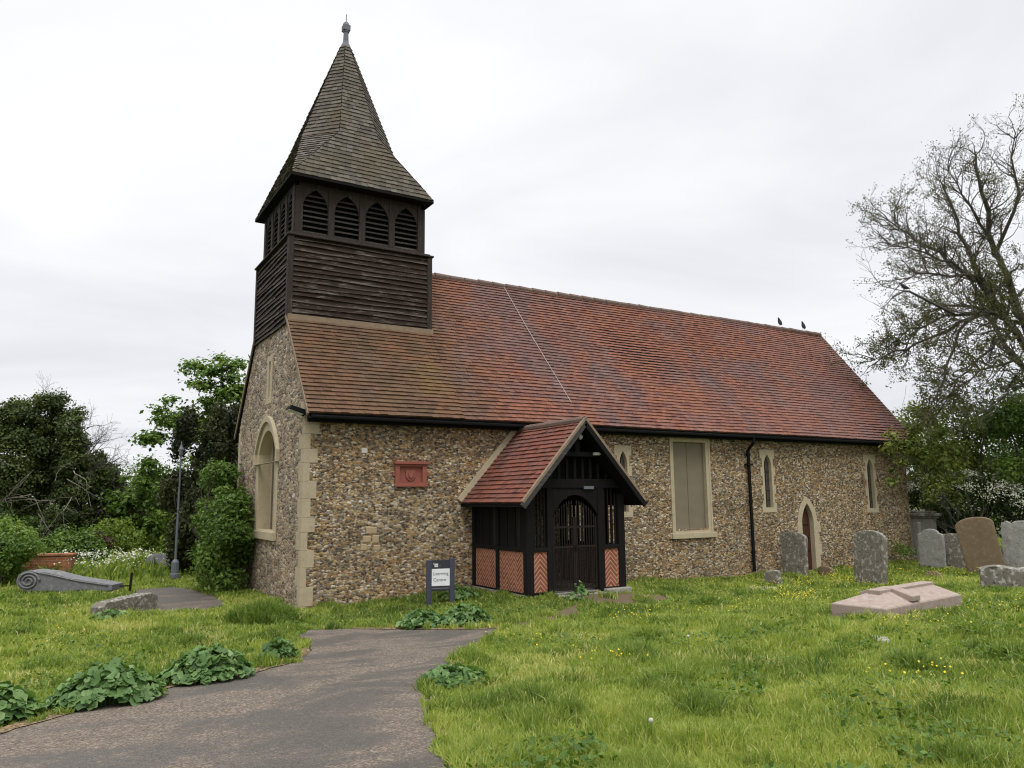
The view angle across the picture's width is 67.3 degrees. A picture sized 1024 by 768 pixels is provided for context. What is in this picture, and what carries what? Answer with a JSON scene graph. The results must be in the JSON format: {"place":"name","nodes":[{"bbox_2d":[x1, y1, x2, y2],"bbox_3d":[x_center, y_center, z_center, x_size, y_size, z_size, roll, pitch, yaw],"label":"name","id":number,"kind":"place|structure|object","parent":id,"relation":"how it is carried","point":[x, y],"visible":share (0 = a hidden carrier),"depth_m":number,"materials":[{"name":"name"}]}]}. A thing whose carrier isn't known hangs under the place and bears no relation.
{"place":"outdoors","nodes":[
{"label":"outdoors","id":0,"kind":"place"},
{"bbox_2d":[135,587,223,611],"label":"path","id":1,"kind":"structure","parent":0,"point":[171,598],"depth_m":16.89,"materials":[{"name":"grey asphalt"}]},
{"bbox_2d":[0,629,494,767],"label":"path","id":2,"kind":"structure","parent":0,"point":[339,698],"depth_m":6.39,"materials":[{"name":"grey asphalt"}]},
{"bbox_2d":[0,504,1023,767],"bbox_3d":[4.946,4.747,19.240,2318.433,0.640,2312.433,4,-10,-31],"label":"ground","id":3,"kind":"structure","parent":0,"point":[528,608],"depth_m":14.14,"materials":[{"name":"green plant"}]},
{"bbox_2d":[0,433,44,522],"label":"ivy clad tree","id":4,"kind":"object","parent":3,"relation":"on","point":[12,463],"visible":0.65,"depth_m":29.39,"materials":[{"name":"green plant"}]},
{"bbox_2d":[0,513,47,585],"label":"round bush","id":5,"kind":"object","parent":3,"relation":"on","point":[18,546],"visible":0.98,"depth_m":20.17,"materials":[{"name":"green plant"}]},
{"bbox_2d":[0,681,48,723],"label":"mallow plant","id":6,"kind":"object","parent":3,"relation":"on","point":[13,698],"visible":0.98,"depth_m":6.77,"materials":[{"name":"green plant"}]},
{"bbox_2d":[0,503,49,535],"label":"shrub","id":7,"kind":"object","parent":3,"relation":"on","point":[29,519],"visible":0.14,"depth_m":26.09,"materials":[{"name":"green plant"}]},
{"bbox_2d":[10,649,83,670],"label":"grass tussock","id":8,"kind":"object","parent":3,"relation":"on","point":[36,662],"depth_m":9.70,"materials":[{"name":"green plant"}]},
{"bbox_2d":[11,457,86,522],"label":"broadleaf tree","id":9,"kind":"object","parent":3,"relation":"on","point":[54,504],"visible":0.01,"depth_m":53.26,"materials":[{"name":"green plant"}]},
{"bbox_2d":[23,553,77,571],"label":"brick wall","id":10,"kind":"structure","parent":3,"relation":"on","point":[49,559],"depth_m":21.76,"materials":[{"name":"orange brick"}]},
{"bbox_2d":[16,569,122,591],"bbox_3d":[-10.706,4.763,18.608,2.375,0.525,0.545,-1,-8,3],"label":"scroll monument","id":11,"kind":"object","parent":3,"relation":"on","point":[45,580],"visible":0.97,"depth_m":18.40,"materials":[{"name":"grey stone"}]},
{"bbox_2d":[0,375,155,548],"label":"ivy clad tree","id":12,"kind":"object","parent":3,"relation":"on","point":[90,478],"visible":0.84,"depth_m":30.30,"materials":[{"name":"green plant"}]},
{"bbox_2d":[40,523,115,562],"bbox_3d":[-14.541,5.531,25.856,2.025,1.673,2.343,-8,-11,42],"label":"shrub","id":13,"kind":"object","parent":3,"relation":"on","point":[78,541],"visible":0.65,"depth_m":25.58,"materials":[{"name":"green plant"}]},
{"bbox_2d":[0,547,197,588],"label":"undergrowth","id":14,"kind":"object","parent":3,"relation":"on","point":[119,567],"visible":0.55,"depth_m":22.04,"materials":[{"name":"green plant"}]},
{"bbox_2d":[85,530,120,560],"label":"shrub","id":15,"kind":"object","parent":3,"relation":"on","point":[108,542],"visible":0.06,"depth_m":26.76,"materials":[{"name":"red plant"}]},
{"bbox_2d":[41,657,169,711],"bbox_3d":[-3.894,2.866,7.418,1.097,0.430,0.814,4,-10,-31],"label":"mallow plant","id":16,"kind":"object","parent":3,"relation":"on","point":[95,686],"visible":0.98,"depth_m":7.23,"materials":[{"name":"green plant"}]},
{"bbox_2d":[89,608,126,619],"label":"mallow plant","id":17,"kind":"object","parent":3,"relation":"on","point":[116,611],"visible":0.73,"depth_m":14.02,"materials":[{"name":"green plant"}]},
{"bbox_2d":[54,546,163,566],"bbox_3d":[-12.588,5.299,23.635,5.234,0.558,5.159,-4,-9,20],"label":"cow parsley","id":18,"kind":"object","parent":3,"relation":"on","point":[96,554],"visible":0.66,"depth_m":23.48,"materials":[{"name":"white plant"}]},
{"bbox_2d":[87,516,149,555],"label":"shrub","id":19,"kind":"object","parent":3,"relation":"on","point":[120,534],"visible":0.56,"depth_m":28.35,"materials":[{"name":"green plant"}]},
{"bbox_2d":[90,592,157,614],"bbox_3d":[-7.612,4.374,15.113,0.367,0.430,1.328,-4,-9,21],"label":"fallen stone","id":20,"kind":"object","parent":3,"relation":"on","point":[142,600],"visible":0.52,"depth_m":15.05,"materials":[{"name":"grey stone"}]},
{"bbox_2d":[119,572,132,591],"bbox_3d":[-9.211,4.766,18.323,0.040,0.520,0.285,-7,-14,38],"label":"iron stub","id":21,"kind":"object","parent":3,"relation":"on","point":[130,582],"visible":0.8,"depth_m":18.39,"materials":[{"name":"black metal"}]},
{"bbox_2d":[128,507,166,552],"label":"shrub","id":22,"kind":"object","parent":3,"relation":"on","point":[151,546],"visible":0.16,"depth_m":32.03,"materials":[{"name":"green plant"}]},
{"bbox_2d":[0,636,309,732],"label":"leaf litter","id":23,"kind":"object","parent":3,"relation":"on","point":[51,716],"visible":0.16,"depth_m":6.87,"materials":[{"name":"brown plant"}]},
{"bbox_2d":[256,636,300,659],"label":"mallow plant","id":24,"kind":"object","parent":23,"relation":"on","point":[281,646],"visible":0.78,"depth_m":9.69,"materials":[{"name":"green plant"}]},
{"bbox_2d":[122,450,193,515],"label":"broadleaf tree","id":25,"kind":"object","parent":3,"relation":"on","point":[165,471],"visible":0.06,"depth_m":50.88,"materials":[{"name":"green plant"}]},
{"bbox_2d":[146,554,169,567],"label":"leaning slab","id":26,"kind":"structure","parent":3,"relation":"on","point":[159,558],"depth_m":23.17,"materials":[{"name":"grey stone"}]},
{"bbox_2d":[151,509,188,550],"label":"shrub","id":27,"kind":"object","parent":3,"relation":"on","point":[161,539],"visible":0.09,"depth_m":29.54,"materials":[{"name":"green plant"}]},
{"bbox_2d":[98,349,249,538],"bbox_3d":[-11.914,2.698,30.249,8.188,8.203,4.231,-2,-9,11],"label":"sycamore","id":28,"kind":"object","parent":3,"relation":"on","point":[145,477],"visible":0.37,"depth_m":29.89,"materials":[{"name":"green plant"}]},
{"bbox_2d":[170,441,183,578],"bbox_3d":[-9.417,3.562,21.673,0.240,3.900,0.240,4,-10,-31],"label":"lamp post","id":29,"kind":"object","parent":3,"relation":"on","point":[174,568],"visible":0.97,"depth_m":21.54,"materials":[{"name":"grey metal"}]},
{"bbox_2d":[164,629,216,646],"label":"grass tussock","id":30,"kind":"object","parent":3,"relation":"on","point":[189,636],"depth_m":11.49,"materials":[{"name":"green plant"}]},
{"bbox_2d":[153,397,239,572],"bbox_3d":[-9.239,3.072,23.235,2.741,5.414,2.714,4,-10,-31],"label":"yew","id":31,"kind":"object","parent":3,"relation":"on","point":[220,425],"visible":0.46,"depth_m":22.83,"materials":[{"name":"green plant"}]},
{"bbox_2d":[155,643,255,684],"bbox_3d":[-3.365,3.079,8.502,1.062,0.390,0.827,4,-10,-31],"label":"mallow plant","id":32,"kind":"object","parent":3,"relation":"on","point":[215,662],"visible":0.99,"depth_m":8.31,"materials":[{"name":"green plant"}]},
{"bbox_2d":[170,457,243,573],"bbox_3d":[-7.497,3.579,19.785,2.006,3.353,3.146,1,-9,-12],"label":"elder shrub","id":33,"kind":"object","parent":3,"relation":"on","point":[221,473],"visible":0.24,"depth_m":19.60,"materials":[{"name":"green plant"}]},
{"bbox_2d":[185,482,255,592],"bbox_3d":[-6.884,3.716,18.450,1.742,2.712,2.538,4,-10,-31],"label":"elder shrub","id":34,"kind":"object","parent":3,"relation":"on","point":[223,554],"visible":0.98,"depth_m":18.00,"materials":[{"name":"green plant"}]},
{"bbox_2d":[215,596,321,626],"bbox_3d":[-4.561,4.035,13.796,2.049,0.476,1.792,-3,-9,16],"label":"grass tussock","id":35,"kind":"object","parent":3,"relation":"on","point":[259,611],"depth_m":13.51,"materials":[{"name":"green plant"}]},
{"bbox_2d":[395,608,442,629],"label":"mallow plant","id":36,"kind":"object","parent":3,"relation":"on","point":[423,616],"visible":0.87,"depth_m":12.53,"materials":[{"name":"green plant"}]},
{"bbox_2d":[350,626,497,629],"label":"leaf litter","id":37,"kind":"object","parent":3,"relation":"on","point":[416,628],"visible":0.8,"depth_m":12.48,"materials":[{"name":"plant"}]},
{"bbox_2d":[426,558,454,605],"bbox_3d":[-1.418,4.028,15.214,0.560,1.130,0.080,2,-9,-17],"label":"sign","id":38,"kind":"object","parent":3,"relation":"on","point":[440,575],"visible":0.99,"depth_m":15.21,"materials":[{"name":"blue wood"}]},
{"bbox_2d":[430,647,478,766],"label":"leaf litter","id":39,"kind":"object","parent":3,"relation":"on","point":[438,701],"visible":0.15,"depth_m":7.02,"materials":[{"name":"brown plant"}]},
{"bbox_2d":[418,662,492,685],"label":"mallow plant","id":40,"kind":"object","parent":3,"relation":"on","point":[447,670],"visible":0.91,"depth_m":7.68,"materials":[{"name":"green plant"}]},
{"bbox_2d":[437,582,478,600],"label":"mallow plant","id":41,"kind":"object","parent":3,"relation":"on","point":[464,591],"visible":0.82,"depth_m":15.49,"materials":[{"name":"green plant"}]},
{"bbox_2d":[436,603,492,625],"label":"mallow plant","id":42,"kind":"object","parent":3,"relation":"on","point":[461,613],"visible":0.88,"depth_m":12.60,"materials":[{"name":"green plant"}]},
{"bbox_2d":[0,577,1023,767],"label":"clover","id":43,"kind":"object","parent":3,"relation":"on","point":[592,737],"visible":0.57,"depth_m":6.54,"materials":[{"name":"green plant"}]},
{"bbox_2d":[25,566,1020,682],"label":"buttercups","id":44,"kind":"object","parent":3,"relation":"on","point":[797,599],"visible":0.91,"depth_m":12.66,"materials":[{"name":"yellow plant"}]},
{"bbox_2d":[518,604,580,625],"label":"bare earth","id":45,"kind":"structure","parent":3,"relation":"on","point":[567,611],"depth_m":13.62,"materials":[{"name":"soil"}]},
{"bbox_2d":[457,416,647,597],"bbox_3d":[0.851,2.731,16.665,3.217,3.873,2.675,4,-10,-31],"label":"porch","id":46,"kind":"object","parent":3,"relation":"on","point":[575,461],"visible":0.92,"depth_m":16.06,"materials":[{"name":"black timber"},{"name":"red brick"},{"name":"clay tile"}]},
{"bbox_2d":[234,14,914,608],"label":"church","id":47,"kind":"structure","parent":3,"relation":"on","point":[396,392],"depth_m":19.08,"materials":[{"name":"flint"},{"name":"clay tile"},{"name":"black timber"}]},
{"bbox_2d":[802,508,811,569],"bbox_3d":[8.719,4.527,22.915,0.592,2.100,0.075,4,-10,-31],"label":"door","id":48,"kind":"structure","parent":47,"relation":"in","point":[805,519],"depth_m":22.98,"materials":[{"name":"brown wood"}]},
{"bbox_2d":[575,593,667,603],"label":"bare earth","id":49,"kind":"structure","parent":3,"relation":"on","point":[625,598],"depth_m":15.02,"materials":[{"name":"soil"}]},
{"bbox_2d":[569,580,588,599],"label":"mallow plant","id":50,"kind":"object","parent":49,"relation":"on","point":[581,590],"visible":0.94,"depth_m":14.70,"materials":[{"name":"green plant"}]},
{"bbox_2d":[624,624,671,640],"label":"grass tussock","id":51,"kind":"object","parent":3,"relation":"on","point":[649,632],"depth_m":10.16,"materials":[{"name":"green plant"}]},
{"bbox_2d":[616,637,684,654],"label":"grass tussock","id":52,"kind":"object","parent":3,"relation":"on","point":[644,645],"depth_m":8.87,"materials":[{"name":"green plant"}]},
{"bbox_2d":[648,718,653,740],"bbox_3d":[0.943,2.362,5.197,0.033,0.200,0.033,-7,-10,36],"label":"dandelion clock","id":53,"kind":"object","parent":3,"relation":"on","point":[650,720],"visible":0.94,"depth_m":5.20,"materials":[{"name":"white plant"}]},
{"bbox_2d":[630,655,713,682],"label":"grass tussock","id":54,"kind":"object","parent":3,"relation":"on","point":[670,670],"depth_m":7.32,"materials":[{"name":"green plant"}]},
{"bbox_2d":[683,592,726,605],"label":"grass tussock","id":55,"kind":"object","parent":3,"relation":"on","point":[706,600],"depth_m":14.22,"materials":[{"name":"green plant"}]},
{"bbox_2d":[656,679,767,718],"bbox_3d":[1.534,2.506,6.133,1.073,0.272,0.848,0,-8,-3],"label":"grass tussock","id":56,"kind":"object","parent":3,"relation":"on","point":[699,701],"depth_m":6.08,"materials":[{"name":"green plant"}]},
{"bbox_2d":[764,570,781,584],"bbox_3d":[6.505,4.948,19.065,0.133,0.655,0.429,12,-26,-40],"label":"gravestone","id":57,"kind":"object","parent":3,"relation":"on","point":[771,575],"visible":0.47,"depth_m":19.05,"materials":[{"name":"grey stone"}]},
{"bbox_2d":[780,532,808,576],"bbox_3d":[7.803,4.848,21.251,0.148,1.496,0.812,8,-11,-34],"label":"gravestone","id":58,"kind":"object","parent":3,"relation":"on","point":[794,552],"visible":0.72,"depth_m":21.20,"materials":[{"name":"grey stone"}]},
{"bbox_2d":[818,566,833,574],"bbox_3d":[8.743,5.342,21.403,0.112,0.531,0.450,6,-4,-36],"label":"gravestone","id":59,"kind":"object","parent":3,"relation":"on","point":[826,570],"visible":0.43,"depth_m":21.38,"materials":[{"name":"brown stone"}]},
{"bbox_2d":[854,530,887,584],"bbox_3d":[8.802,4.396,18.865,0.145,1.589,0.908,7,-9,-24],"label":"gravestone","id":60,"kind":"object","parent":3,"relation":"on","point":[870,555],"visible":0.8,"depth_m":18.80,"materials":[{"name":"grey stone"}]},
{"bbox_2d":[872,635,889,643],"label":"stone slab","id":61,"kind":"structure","parent":3,"relation":"on","point":[884,639],"depth_m":9.16,"materials":[{"name":"white stone"}]},
{"bbox_2d":[831,581,961,616],"bbox_3d":[6.197,3.550,12.301,2.550,0.622,0.860,6,-11,-38],"label":"coffin tomb","id":62,"kind":"object","parent":3,"relation":"on","point":[927,595],"visible":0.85,"depth_m":11.86,"materials":[{"name":"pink stone"}]},
{"bbox_2d":[890,539,918,558],"bbox_3d":[12.271,5.213,24.289,1.042,0.643,0.854,4,-10,-31],"label":"cow parsley","id":63,"kind":"object","parent":3,"relation":"on","point":[901,550],"visible":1,"depth_m":24.18,"materials":[{"name":"green plant"}]},
{"bbox_2d":[916,522,920,561],"bbox_3d":[13.228,5.287,24.971,0.134,1.606,0.112,4,-6,-31],"label":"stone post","id":64,"kind":"object","parent":3,"relation":"on","point":[918,526],"visible":0.39,"depth_m":24.97,"materials":[{"name":"grey stone"}]},
{"bbox_2d":[815,92,1023,441],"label":"ash tree","id":65,"kind":"object","parent":3,"relation":"on","point":[987,291],"visible":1,"depth_m":25.73,"materials":[{"name":"grey plant"}]},
{"bbox_2d":[899,282,910,289],"bbox_3d":[11.245,-2.792,22.017,0.336,0.247,0.115,0,-8,-1],"label":"bird","id":66,"kind":"object","parent":65,"relation":"on","point":[903,286],"visible":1,"depth_m":21.98},
{"bbox_2d":[910,511,941,559],"bbox_3d":[14.027,5.194,26.164,1.040,1.730,1.040,-4,-9,21],"label":"pedestal tomb","id":67,"kind":"object","parent":3,"relation":"on","point":[924,519],"visible":0.38,"depth_m":25.89,"materials":[{"name":"grey stone"}]},
{"bbox_2d":[871,641,982,670],"bbox_3d":[3.940,2.701,7.636,1.224,0.284,1.020,-1,-8,5],"label":"grass tussock","id":68,"kind":"object","parent":3,"relation":"on","point":[901,657],"depth_m":7.55,"materials":[{"name":"green plant"}]},
{"bbox_2d":[917,529,946,567],"bbox_3d":[12.619,5.087,23.078,0.136,1.458,0.750,6,-11,-37],"label":"gravestone","id":69,"kind":"object","parent":3,"relation":"on","point":[931,546],"visible":0.69,"depth_m":23.04,"materials":[{"name":"grey stone"}]},
{"bbox_2d":[925,571,941,576],"bbox_3d":[11.066,5.146,20.182,0.136,0.454,0.410,16,-15,-29],"label":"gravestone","id":70,"kind":"object","parent":3,"relation":"on","point":[934,573],"visible":0.24,"depth_m":20.16,"materials":[{"name":"brown stone"}]},
{"bbox_2d":[878,390,1023,533],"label":"elder bush","id":71,"kind":"object","parent":3,"relation":"on","point":[915,449],"visible":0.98,"depth_m":24.45,"materials":[{"name":"green plant"}]},
{"bbox_2d":[944,533,965,567],"bbox_3d":[13.304,5.128,22.919,0.158,1.308,0.811,7,-11,-42],"label":"gravestone","id":72,"kind":"object","parent":3,"relation":"on","point":[954,556],"visible":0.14,"depth_m":22.96,"materials":[{"name":"grey stone"}]},
{"bbox_2d":[890,395,1022,533],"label":"elder bush","id":73,"kind":"object","parent":3,"relation":"on","point":[975,449],"visible":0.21,"depth_m":28.04,"materials":[{"name":"green plant"}]},
{"bbox_2d":[922,616,1002,636],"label":"grass tussock","id":74,"kind":"object","parent":3,"relation":"on","point":[964,624],"depth_m":9.50,"materials":[{"name":"green plant"}]},
{"bbox_2d":[908,433,1022,526],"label":"broadleaf tree","id":75,"kind":"object","parent":3,"relation":"on","point":[986,461],"visible":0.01,"depth_m":41.70,"materials":[{"name":"green plant"}]},
{"bbox_2d":[907,467,1023,533],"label":"hawthorn","id":76,"kind":"object","parent":3,"relation":"on","point":[970,490],"visible":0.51,"depth_m":26.16,"materials":[{"name":"green plant"}]},
{"bbox_2d":[932,373,1023,521],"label":"elder bush","id":77,"kind":"object","parent":3,"relation":"on","point":[1006,422],"visible":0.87,"depth_m":26.48,"materials":[{"name":"green plant"}]},
{"bbox_2d":[955,517,1004,573],"bbox_3d":[12.796,4.537,20.958,0.925,1.805,0.149,-17,-13,33],"label":"gravestone","id":78,"kind":"object","parent":3,"relation":"on","point":[978,541],"visible":0.68,"depth_m":20.94,"materials":[{"name":"brown stone"}]},
{"bbox_2d":[947,636,1023,662],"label":"grass tussock","id":79,"kind":"object","parent":3,"relation":"on","point":[1015,648],"depth_m":7.84,"materials":[{"name":"green plant"}]},
{"bbox_2d":[954,443,1023,536],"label":"elder bush","id":80,"kind":"object","parent":3,"relation":"on","point":[998,521],"visible":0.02,"depth_m":29.16,"materials":[{"name":"green plant"}]},
{"bbox_2d":[979,565,1023,587],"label":"stone block","id":81,"kind":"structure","parent":3,"relation":"on","point":[999,575],"depth_m":15.53,"materials":[{"name":"grey stone"}]},
{"bbox_2d":[995,597,1023,611],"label":"grass tussock","id":82,"kind":"object","parent":3,"relation":"on","point":[1016,605],"depth_m":11.59,"materials":[{"name":"green plant"}]},
{"bbox_2d":[1001,521,1023,567],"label":"gravestone","id":83,"kind":"object","parent":3,"relation":"on","point":[1012,534],"visible":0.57,"depth_m":20.88,"materials":[{"name":"grey stone"}]},
{"bbox_2d":[0,0,1023,503],"label":"sky","id":84,"kind":"structure","parent":0,"point":[704,157],"materials":[{"name":"white"}]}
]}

